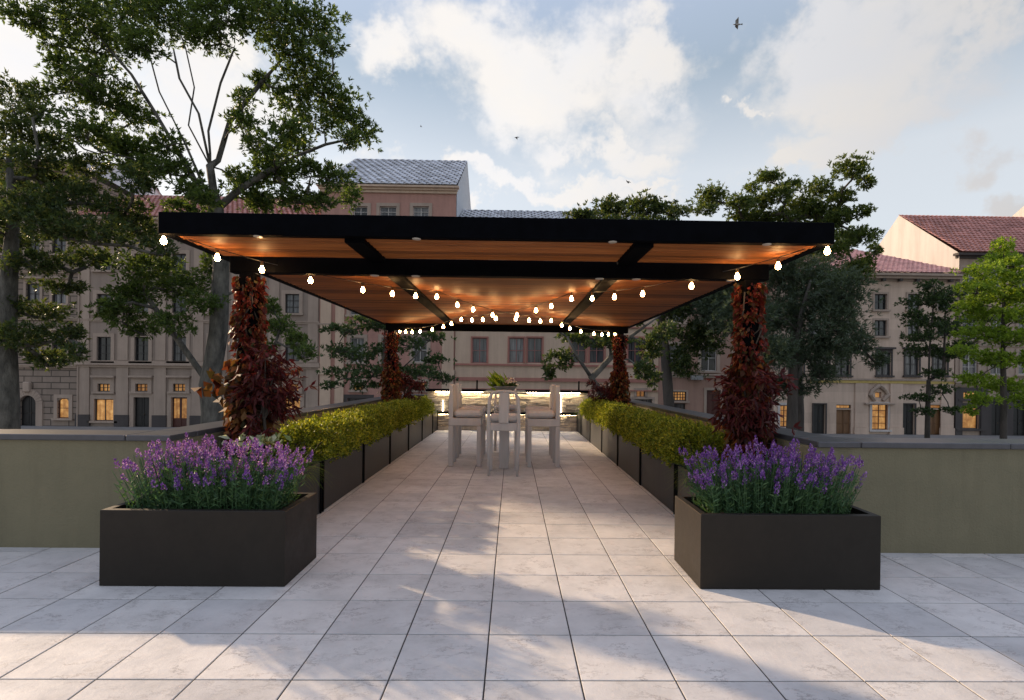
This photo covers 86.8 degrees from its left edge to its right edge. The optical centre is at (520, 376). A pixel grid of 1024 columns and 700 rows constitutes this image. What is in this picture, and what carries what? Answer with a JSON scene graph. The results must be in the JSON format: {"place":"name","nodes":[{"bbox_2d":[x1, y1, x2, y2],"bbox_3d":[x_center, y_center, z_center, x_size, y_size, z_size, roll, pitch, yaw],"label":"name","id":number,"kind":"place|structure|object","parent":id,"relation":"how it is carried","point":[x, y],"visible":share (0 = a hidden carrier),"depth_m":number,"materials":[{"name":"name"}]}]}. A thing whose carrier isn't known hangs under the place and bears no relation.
{"place":"outdoors","nodes":[
{"label":"outdoors","id":0,"kind":"place"},
{"bbox_2d":[0,67,181,428],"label":"plane tree","id":1,"kind":"object","parent":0,"point":[48,205],"visible":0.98,"depth_m":23.29,"materials":[{"name":"green plant"}]},
{"bbox_2d":[0,0,383,423],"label":"plane tree","id":2,"kind":"object","parent":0,"point":[276,162],"visible":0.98,"depth_m":24.40,"materials":[{"name":"green plant"}]},
{"bbox_2d":[309,315,458,393],"bbox_3d":[-5.308,1.006,21.101,5.845,7.033,4.077,1,0,-1],"label":"young tree","id":3,"kind":"object","parent":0,"point":[347,351],"visible":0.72,"depth_m":20.72,"materials":[{"name":"green plant"}]},
{"bbox_2d":[316,158,470,405],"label":"tower house","id":4,"kind":"structure","parent":0,"point":[402,187],"depth_m":45.83,"materials":[{"name":"paint"}]},
{"bbox_2d":[345,334,367,363],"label":"window","id":5,"kind":"structure","parent":4,"relation":"in","point":[358,339],"depth_m":45.73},
{"bbox_2d":[350,203,370,214],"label":"window","id":6,"kind":"structure","parent":4,"relation":"in","point":[366,210],"depth_m":45.90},
{"bbox_2d":[376,203,399,215],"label":"window","id":7,"kind":"structure","parent":4,"relation":"in","point":[394,210],"depth_m":45.77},
{"bbox_2d":[408,334,430,363],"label":"window","id":8,"kind":"structure","parent":4,"relation":"in","point":[421,355],"depth_m":46.00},
{"bbox_2d":[410,203,431,215],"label":"window","id":9,"kind":"structure","parent":4,"relation":"in","point":[427,210],"depth_m":45.97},
{"bbox_2d":[0,430,1023,699],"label":"terrace paving","id":10,"kind":"structure","parent":0,"point":[530,650],"depth_m":3.56,"materials":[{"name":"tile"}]},
{"bbox_2d":[99,491,316,586],"bbox_3d":[-2.439,1.272,4.335,1.360,0.559,0.653,1,0,-1],"label":"planter box","id":11,"kind":"object","parent":10,"relation":"on","point":[205,547],"visible":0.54,"depth_m":4.01,"materials":[{"name":"metal"}]},
{"bbox_2d":[112,432,313,509],"bbox_3d":[-2.429,0.750,4.337,1.384,0.606,0.706,1,0,-1],"label":"lavender","id":12,"kind":"object","parent":11,"relation":"on","point":[204,486],"visible":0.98,"depth_m":4.18,"materials":[{"name":"purple plant"}]},
{"bbox_2d":[0,394,426,547],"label":"parapet wall","id":13,"kind":"structure","parent":10,"relation":"on","point":[57,487],"depth_m":4.86,"materials":[{"name":"green paint"}]},
{"bbox_2d":[252,461,321,513],"bbox_3d":[-2.587,1.259,5.709,0.644,0.580,0.928,1,0,-1],"label":"trough planter","id":14,"kind":"object","parent":10,"relation":"on","point":[311,487],"visible":0.16,"depth_m":5.97,"materials":[{"name":"black metal"}]},
{"bbox_2d":[218,429,291,465],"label":"variegated plant","id":15,"kind":"object","parent":14,"relation":"in","point":[273,438],"visible":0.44,"depth_m":5.51,"materials":[{"name":"green plant"}]},
{"bbox_2d":[222,336,319,466],"bbox_3d":[-2.630,0.324,5.768,0.891,1.501,0.830,1,0,-1],"label":"maple shrub","id":16,"kind":"object","parent":14,"relation":"in","point":[268,396],"visible":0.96,"depth_m":5.63,"materials":[{"name":"red plant"}]},
{"bbox_2d":[265,440,336,492],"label":"ornamental grass","id":17,"kind":"object","parent":14,"relation":"in","point":[305,466],"depth_m":5.72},
{"bbox_2d":[275,443,363,511],"bbox_3d":[-2.609,1.259,7.069,0.644,0.580,1.708,1,0,-1],"label":"trough planter","id":18,"kind":"object","parent":10,"relation":"on","point":[346,476],"visible":0.18,"depth_m":6.89,"materials":[{"name":"black metal"}]},
{"bbox_2d":[270,411,368,462],"bbox_3d":[-2.570,0.779,7.095,0.952,0.609,1.851,1,0,-1],"label":"box hedge","id":19,"kind":"object","parent":18,"relation":"in","point":[325,437],"visible":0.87,"depth_m":6.66,"materials":[{"name":"green plant"}]},
{"bbox_2d":[364,433,390,481],"bbox_3d":[-2.637,1.259,8.789,0.644,0.580,1.708,1,0,-1],"label":"trough planter","id":20,"kind":"object","parent":10,"relation":"on","point":[376,457],"visible":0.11,"depth_m":8.70,"materials":[{"name":"black metal"}]},
{"bbox_2d":[332,404,393,446],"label":"box hedge","id":21,"kind":"object","parent":20,"relation":"in","point":[373,420],"visible":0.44,"depth_m":8.66,"materials":[{"name":"green plant"}]},
{"bbox_2d":[390,424,408,463],"bbox_3d":[-2.664,1.258,10.509,0.644,0.580,1.708,1,0,-1],"label":"trough planter","id":22,"kind":"object","parent":10,"relation":"on","point":[399,445],"visible":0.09,"depth_m":10.47,"materials":[{"name":"black metal"}]},
{"bbox_2d":[359,399,411,431],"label":"box hedge","id":23,"kind":"object","parent":22,"relation":"in","point":[400,419],"visible":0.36,"depth_m":10.39,"materials":[{"name":"green plant"}]},
{"bbox_2d":[409,417,422,448],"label":"trough planter","id":24,"kind":"object","parent":10,"relation":"on","point":[415,434],"visible":0.18,"depth_m":12.21,"materials":[{"name":"black metal"}]},
{"bbox_2d":[384,397,424,425],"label":"box hedge","id":25,"kind":"object","parent":24,"relation":"in","point":[416,412],"visible":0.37,"depth_m":12.20,"materials":[{"name":"green plant"}]},
{"bbox_2d":[422,413,432,440],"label":"trough planter","id":26,"kind":"object","parent":10,"relation":"on","point":[427,429],"visible":0.13,"depth_m":13.94,"materials":[{"name":"black metal"}]},
{"bbox_2d":[399,370,427,399],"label":"maple shrub","id":27,"kind":"object","parent":26,"relation":"on","point":[414,385],"visible":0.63,"depth_m":13.28,"materials":[{"name":"red plant"}]},
{"bbox_2d":[400,395,435,419],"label":"box hedge","id":28,"kind":"object","parent":26,"relation":"in","point":[424,400],"visible":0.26,"depth_m":13.93,"materials":[{"name":"green plant"}]},
{"bbox_2d":[448,384,483,466],"bbox_3d":[-0.989,0.852,9.745,0.605,1.435,0.600,1,0,-1],"label":"bar chair","id":29,"kind":"object","parent":10,"relation":"on","point":[465,417],"visible":1,"depth_m":9.45,"materials":[{"name":"white wood"}]},
{"bbox_2d":[456,383,485,457],"bbox_3d":[-1.006,0.851,10.765,0.605,1.435,0.600,1,0,-1],"label":"bar chair","id":30,"kind":"object","parent":10,"relation":"on","point":[459,406],"visible":0.44,"depth_m":10.52,"materials":[{"name":"white wood"}]},
{"bbox_2d":[158,212,834,473],"bbox_3d":[-0.281,0.072,9.297,6.100,3.024,8.840,1,0,-1],"label":"pergola","id":31,"kind":"object","parent":10,"relation":"on","point":[497,270],"visible":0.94,"depth_m":5.79,"materials":[{"name":"black metal"}]},
{"bbox_2d":[191,275,277,463],"bbox_3d":[-2.980,0.230,5.821,0.647,2.646,0.782,1,0,32],"label":"climbing vine","id":32,"kind":"object","parent":31,"relation":"attached to","point":[233,417],"visible":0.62,"depth_m":5.72,"materials":[{"name":"red plant"}]},
{"bbox_2d":[160,234,615,335],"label":"string lights","id":33,"kind":"object","parent":31,"relation":"hanging from","point":[163,240],"visible":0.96,"depth_m":7.15,"materials":[{"name":"white glass"}]},
{"bbox_2d":[377,331,403,401],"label":"climbing vine","id":34,"kind":"object","parent":31,"relation":"attached to","point":[388,379],"visible":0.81,"depth_m":12.88,"materials":[{"name":"red plant"}]},
{"bbox_2d":[399,245,830,332],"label":"string lights","id":35,"kind":"object","parent":31,"relation":"hanging from","point":[827,251],"visible":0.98,"depth_m":7.20,"materials":[{"name":"white glass"}]},
{"bbox_2d":[606,334,631,404],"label":"climbing vine","id":36,"kind":"object","parent":31,"relation":"attached to","point":[623,385],"visible":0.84,"depth_m":12.97,"materials":[{"name":"red plant"}]},
{"bbox_2d":[712,282,777,468],"bbox_3d":[2.485,0.295,5.928,0.642,2.643,0.670,1,0,-39],"label":"climbing vine","id":37,"kind":"object","parent":31,"relation":"attached to","point":[746,368],"visible":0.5,"depth_m":5.83,"materials":[{"name":"red plant"}]},
{"bbox_2d":[487,390,520,476],"bbox_3d":[-0.283,0.893,8.848,0.540,1.371,0.582,1,0,-1],"label":"bar chair","id":38,"kind":"object","parent":10,"relation":"on","point":[503,419],"visible":1,"depth_m":8.59,"materials":[{"name":"white wood"}]},
{"bbox_2d":[481,390,527,467],"bbox_3d":[-0.307,0.928,10.317,0.800,1.297,2.200,1,0,-1],"label":"dining table","id":39,"kind":"object","parent":10,"relation":"on","point":[503,449],"visible":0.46,"depth_m":9.31,"materials":[{"name":"white wood"}]},
{"bbox_2d":[486,370,519,390],"bbox_3d":[-0.307,0.077,9.730,0.590,0.404,0.557,1,0,-25],"label":"flower bowl","id":40,"kind":"object","parent":39,"relation":"on","point":[498,382],"visible":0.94,"depth_m":9.64,"materials":[{"name":"green plant"}]},
{"bbox_2d":[494,388,516,450],"bbox_3d":[-0.330,0.892,11.775,0.540,1.371,0.582,1,0,-1],"label":"bar chair","id":41,"kind":"object","parent":10,"relation":"on","point":[513,408],"visible":0.27,"depth_m":11.49,"materials":[{"name":"white wood"}]},
{"bbox_2d":[425,380,589,430],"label":"stone wall","id":42,"kind":"structure","parent":10,"relation":"on","point":[571,401],"depth_m":16.04,"materials":[{"name":"stone"}]},
{"bbox_2d":[525,384,554,458],"bbox_3d":[0.379,0.867,10.788,0.605,1.435,0.600,1,0,-1],"label":"bar chair","id":43,"kind":"object","parent":10,"relation":"on","point":[551,408],"visible":0.45,"depth_m":10.74,"materials":[{"name":"white wood"}]},
{"bbox_2d":[526,385,559,466],"bbox_3d":[0.395,0.868,9.768,0.605,1.435,0.600,1,0,-1],"label":"bar chair","id":44,"kind":"object","parent":10,"relation":"on","point":[543,418],"visible":1,"depth_m":9.47,"materials":[{"name":"white wood"}]},
{"bbox_2d":[581,415,589,441],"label":"trough planter","id":45,"kind":"object","parent":10,"relation":"on","point":[585,428],"visible":0.12,"depth_m":14.01,"materials":[{"name":"black metal"}]},
{"bbox_2d":[577,397,605,420],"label":"box hedge","id":46,"kind":"object","parent":45,"relation":"in","point":[584,408],"visible":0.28,"depth_m":13.54,"materials":[{"name":"green plant"}]},
{"bbox_2d":[585,378,615,403],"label":"maple shrub","id":47,"kind":"object","parent":45,"relation":"on","point":[605,392],"visible":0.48,"depth_m":13.28,"materials":[{"name":"red plant"}]},
{"bbox_2d":[590,419,601,450],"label":"trough planter","id":48,"kind":"object","parent":10,"relation":"on","point":[595,434],"visible":0.12,"depth_m":12.31,"materials":[{"name":"black metal"}]},
{"bbox_2d":[588,398,628,426],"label":"box hedge","id":49,"kind":"object","parent":48,"relation":"in","point":[597,407],"visible":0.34,"depth_m":12.21,"materials":[{"name":"green plant"}]},
{"bbox_2d":[601,425,616,464],"bbox_3d":[2.035,1.313,10.584,0.644,0.580,1.708,1,0,-1],"label":"trough planter","id":50,"kind":"object","parent":10,"relation":"on","point":[608,444],"visible":0.14,"depth_m":10.56,"materials":[{"name":"black metal"}]},
{"bbox_2d":[599,403,644,435],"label":"box hedge","id":51,"kind":"object","parent":50,"relation":"in","point":[609,417],"visible":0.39,"depth_m":10.51,"materials":[{"name":"green plant"}]},
{"bbox_2d":[617,435,639,484],"bbox_3d":[2.062,1.313,8.865,0.644,0.580,1.708,1,0,-1],"label":"trough planter","id":52,"kind":"object","parent":10,"relation":"on","point":[628,458],"visible":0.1,"depth_m":8.76,"materials":[{"name":"black metal"}]},
{"bbox_2d":[615,406,674,445],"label":"box hedge","id":53,"kind":"object","parent":52,"relation":"on","point":[626,431],"visible":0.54,"depth_m":8.79,"materials":[{"name":"green plant"}]},
{"bbox_2d":[640,448,719,514],"bbox_3d":[2.090,1.314,7.145,0.644,0.580,1.708,1,0,-1],"label":"trough planter","id":54,"kind":"object","parent":10,"relation":"on","point":[656,480],"visible":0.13,"depth_m":6.97,"materials":[{"name":"black metal"}]},
{"bbox_2d":[634,414,727,469],"bbox_3d":[2.072,0.828,7.105,0.929,0.619,1.877,1,0,-1],"label":"box hedge","id":55,"kind":"object","parent":54,"relation":"in","point":[671,435],"visible":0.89,"depth_m":6.62,"materials":[{"name":"green plant"}]},
{"bbox_2d":[675,465,751,495],"bbox_3d":[2.112,1.314,5.785,0.644,0.580,0.928,1,0,-1],"label":"trough planter","id":56,"kind":"object","parent":10,"relation":"on","point":[681,489],"visible":0.08,"depth_m":6.04,"materials":[{"name":"black metal"}]},
{"bbox_2d":[706,359,802,475],"bbox_3d":[2.408,0.474,5.719,1.014,1.317,0.882,1,0,36],"label":"maple shrub","id":57,"kind":"object","parent":56,"relation":"in","point":[754,413],"visible":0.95,"depth_m":5.61,"materials":[{"name":"red plant"}]},
{"bbox_2d":[674,496,880,589],"bbox_3d":[2.030,1.323,4.407,1.369,0.559,0.653,1,0,-1],"label":"planter box","id":58,"kind":"object","parent":10,"relation":"on","point":[741,550],"visible":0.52,"depth_m":4.08,"materials":[{"name":"metal"}]},
{"bbox_2d":[678,435,867,513],"bbox_3d":[2.043,0.795,4.400,1.406,0.621,0.728,1,0,-1],"label":"lavender","id":59,"kind":"object","parent":58,"relation":"on","point":[779,493],"visible":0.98,"depth_m":4.28,"materials":[{"name":"purple plant"}]},
{"bbox_2d":[588,396,1023,553],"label":"parapet wall","id":60,"kind":"structure","parent":10,"relation":"on","point":[944,495],"depth_m":4.99,"materials":[{"name":"green paint"}]},
{"bbox_2d":[0,0,1023,250],"label":"sky","id":61,"kind":"structure","parent":0,"point":[667,97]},
{"bbox_2d":[21,425,1023,438],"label":"pavement","id":62,"kind":"structure","parent":0,"point":[830,435],"depth_m":44.69,"materials":[{"name":"concrete"}]},
{"bbox_2d":[0,158,161,425],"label":"palazzo","id":63,"kind":"structure","parent":62,"relation":"on","point":[47,398],"depth_m":45.37,"materials":[{"name":"stone"}]},
{"bbox_2d":[19,276,42,305],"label":"window","id":64,"kind":"structure","parent":63,"relation":"in","point":[32,294],"depth_m":45.35,"materials":[{"name":"glass"}]},
{"bbox_2d":[20,382,42,425],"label":"door","id":65,"kind":"structure","parent":63,"relation":"in","point":[32,405],"depth_m":45.28,"materials":[{"name":"stone"}]},
{"bbox_2d":[46,276,69,305],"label":"window","id":66,"kind":"structure","parent":63,"relation":"in","point":[62,299],"depth_m":45.34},
{"bbox_2d":[51,394,73,419],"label":"window","id":67,"kind":"structure","parent":63,"relation":"in","point":[65,406],"depth_m":45.33,"materials":[{"name":"brown"}]},
{"bbox_2d":[69,195,320,426],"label":"townhouse","id":68,"kind":"structure","parent":62,"relation":"on","point":[127,381],"depth_m":45.47,"materials":[{"name":"grey paint"}]},
{"bbox_2d":[89,395,115,422],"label":"window","id":69,"kind":"structure","parent":68,"relation":"in","point":[105,404],"depth_m":45.56,"materials":[{"name":"yellow"}]},
{"bbox_2d":[91,333,114,362],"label":"window","id":70,"kind":"structure","parent":68,"relation":"in","point":[106,342],"depth_m":45.43,"materials":[{"name":"glass"}]},
{"bbox_2d":[90,375,115,393],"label":"window","id":71,"kind":"structure","parent":68,"relation":"in","point":[106,383],"depth_m":45.38,"materials":[{"name":"brown"}]},
{"bbox_2d":[129,333,152,362],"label":"window","id":72,"kind":"structure","parent":68,"relation":"in","point":[143,348],"depth_m":45.61,"materials":[{"name":"glass"}]},
{"bbox_2d":[128,375,153,393],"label":"window","id":73,"kind":"structure","parent":68,"relation":"in","point":[144,383],"depth_m":45.43,"materials":[{"name":"brown"}]},
{"bbox_2d":[129,393,152,426],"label":"door","id":74,"kind":"structure","parent":68,"relation":"in","point":[143,402],"depth_m":45.65,"materials":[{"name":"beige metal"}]},
{"bbox_2d":[166,333,189,362],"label":"window","id":75,"kind":"structure","parent":68,"relation":"in","point":[178,355],"depth_m":45.48,"materials":[{"name":"glass"}]},
{"bbox_2d":[166,375,190,393],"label":"window","id":76,"kind":"structure","parent":68,"relation":"in","point":[181,384],"depth_m":45.48,"materials":[{"name":"brown"}]},
{"bbox_2d":[167,393,190,426],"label":"door","id":77,"kind":"structure","parent":68,"relation":"in","point":[181,402],"depth_m":45.71,"materials":[{"name":"brown"}]},
{"bbox_2d":[170,250,190,271],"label":"window","id":78,"kind":"structure","parent":68,"relation":"in","point":[183,253],"depth_m":45.48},
{"bbox_2d":[280,290,303,314],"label":"window","id":79,"kind":"structure","parent":68,"relation":"in","point":[294,298],"depth_m":45.64,"materials":[{"name":"glass"}]},
{"bbox_2d":[455,209,658,403],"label":"townhouse","id":80,"kind":"structure","parent":62,"relation":"on","point":[518,356],"depth_m":46.05,"materials":[{"name":"beige paint"}]},
{"bbox_2d":[471,336,488,362],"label":"window","id":81,"kind":"structure","parent":80,"relation":"in","point":[479,344],"depth_m":46.14,"materials":[{"name":"glass"}]},
{"bbox_2d":[507,336,524,362],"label":"window","id":82,"kind":"structure","parent":80,"relation":"in","point":[516,344],"depth_m":46.20,"materials":[{"name":"glass"}]},
{"bbox_2d":[526,336,543,362],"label":"window","id":83,"kind":"structure","parent":80,"relation":"in","point":[534,344],"depth_m":46.22,"materials":[{"name":"glass"}]},
{"bbox_2d":[570,342,587,362],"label":"window","id":84,"kind":"structure","parent":80,"relation":"in","point":[580,350],"depth_m":46.29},
{"bbox_2d":[588,336,605,362],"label":"window","id":85,"kind":"structure","parent":80,"relation":"in","point":[598,355],"depth_m":46.31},
{"bbox_2d":[626,336,644,362],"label":"window","id":86,"kind":"structure","parent":80,"relation":"in","point":[632,351],"depth_m":46.36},
{"bbox_2d":[658,277,774,424],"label":"townhouse","id":87,"kind":"structure","parent":62,"relation":"on","point":[693,392],"depth_m":46.25,"materials":[{"name":"brown paint"}]},
{"bbox_2d":[673,390,689,402],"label":"window","id":88,"kind":"structure","parent":87,"relation":"in","point":[680,396],"depth_m":46.35,"materials":[{"name":"yellow"}]},
{"bbox_2d":[698,343,720,372],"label":"window","id":89,"kind":"structure","parent":87,"relation":"in","point":[709,365],"depth_m":46.46,"materials":[{"name":"glass"}]},
{"bbox_2d":[704,388,722,414],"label":"door","id":90,"kind":"structure","parent":87,"relation":"in","point":[709,405],"depth_m":46.44,"materials":[{"name":"stone"}]},
{"bbox_2d":[773,249,964,434],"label":"townhouse","id":91,"kind":"structure","parent":62,"relation":"on","point":[861,399],"depth_m":46.50,"materials":[{"name":"beige paint"}]},
{"bbox_2d":[812,403,826,433],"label":"door","id":92,"kind":"structure","parent":91,"relation":"in","point":[817,408],"depth_m":46.58,"materials":[{"name":"wood"}]},
{"bbox_2d":[836,409,849,433],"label":"door","id":93,"kind":"structure","parent":91,"relation":"in","point":[842,416],"depth_m":46.63,"materials":[{"name":"brown wood"}]},
{"bbox_2d":[864,384,894,404],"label":"window","id":94,"kind":"structure","parent":91,"relation":"in","point":[871,394],"depth_m":46.24,"materials":[{"name":"brown"}]},
{"bbox_2d":[869,402,891,431],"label":"window","id":95,"kind":"structure","parent":91,"relation":"in","point":[877,413],"depth_m":46.66,"materials":[{"name":"yellow"}]},
{"bbox_2d":[871,292,890,311],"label":"window","id":96,"kind":"structure","parent":91,"relation":"in","point":[877,307],"depth_m":46.62,"materials":[{"name":"glass"}]},
{"bbox_2d":[871,318,890,337],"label":"window","id":97,"kind":"structure","parent":91,"relation":"in","point":[880,323],"depth_m":46.63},
{"bbox_2d":[874,347,895,376],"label":"window","id":98,"kind":"structure","parent":91,"relation":"in","point":[886,372],"depth_m":46.46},
{"bbox_2d":[903,403,916,434],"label":"door","id":99,"kind":"structure","parent":91,"relation":"in","point":[907,416],"depth_m":46.71,"materials":[{"name":"wood"}]},
{"bbox_2d":[902,347,922,376],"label":"window","id":100,"kind":"structure","parent":91,"relation":"in","point":[910,364],"depth_m":46.74,"materials":[{"name":"glass"}]},
{"bbox_2d":[930,410,939,434],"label":"door","id":101,"kind":"structure","parent":91,"relation":"in","point":[934,422],"depth_m":46.76,"materials":[{"name":"brown wood"}]},
{"bbox_2d":[879,215,1023,435],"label":"townhouse","id":102,"kind":"structure","parent":62,"relation":"on","point":[960,242],"depth_m":48.05,"materials":[{"name":"beige paint"}]},
{"bbox_2d":[958,349,980,375],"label":"window","id":103,"kind":"structure","parent":102,"relation":"in","point":[971,368],"depth_m":46.82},
{"bbox_2d":[957,403,985,430],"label":"window","id":104,"kind":"structure","parent":102,"relation":"in","point":[969,422],"depth_m":46.82,"materials":[{"name":"yellow"}]},
{"bbox_2d":[988,400,999,434],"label":"door","id":105,"kind":"structure","parent":102,"relation":"in","point":[993,410],"depth_m":46.84,"materials":[{"name":"grey metal"}]},
{"bbox_2d":[1012,399,1023,435],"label":"door","id":106,"kind":"structure","parent":102,"relation":"in","point":[1018,414],"depth_m":46.87,"materials":[{"name":"wood"}]},
{"bbox_2d":[540,315,683,394],"bbox_3d":[3.357,1.046,20.050,5.738,7.235,2.600,1,0,-1],"label":"leaning tree","id":107,"kind":"object","parent":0,"point":[649,342],"visible":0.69,"depth_m":20.09,"materials":[{"name":"green plant"}]},
{"bbox_2d":[562,188,732,406],"bbox_3d":[7.777,-3.136,30.937,11.729,15.627,5.383,1,0,16],"label":"broadleaf tree","id":108,"kind":"object","parent":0,"point":[637,206],"visible":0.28,"depth_m":30.59,"materials":[{"name":"green plant"}]},
{"bbox_2d":[679,237,890,429],"bbox_3d":[13.906,-1.349,27.884,11.180,12.192,7.427,1,0,-1],"label":"willow","id":109,"kind":"object","parent":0,"point":[833,303],"visible":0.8,"depth_m":26.85,"materials":[{"name":"green plant"}]},
{"bbox_2d":[685,150,885,430],"bbox_3d":[16.753,-4.264,33.400,13.104,18.092,5.983,1,0,-1],"label":"umbrella pine","id":110,"kind":"object","parent":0,"point":[838,214],"visible":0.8,"depth_m":33.18,"materials":[{"name":"green plant"}]},
{"bbox_2d":[892,278,985,437],"bbox_3d":[24.130,-0.380,31.323,4.193,10.489,5.570,1,0,43],"label":"slender tree","id":111,"kind":"object","parent":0,"point":[941,299],"visible":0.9,"depth_m":31.19,"materials":[{"name":"green plant"}]},
{"bbox_2d":[946,236,1023,438],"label":"maple tree","id":112,"kind":"object","parent":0,"point":[1003,333],"visible":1,"depth_m":24.98,"materials":[{"name":"green plant"}]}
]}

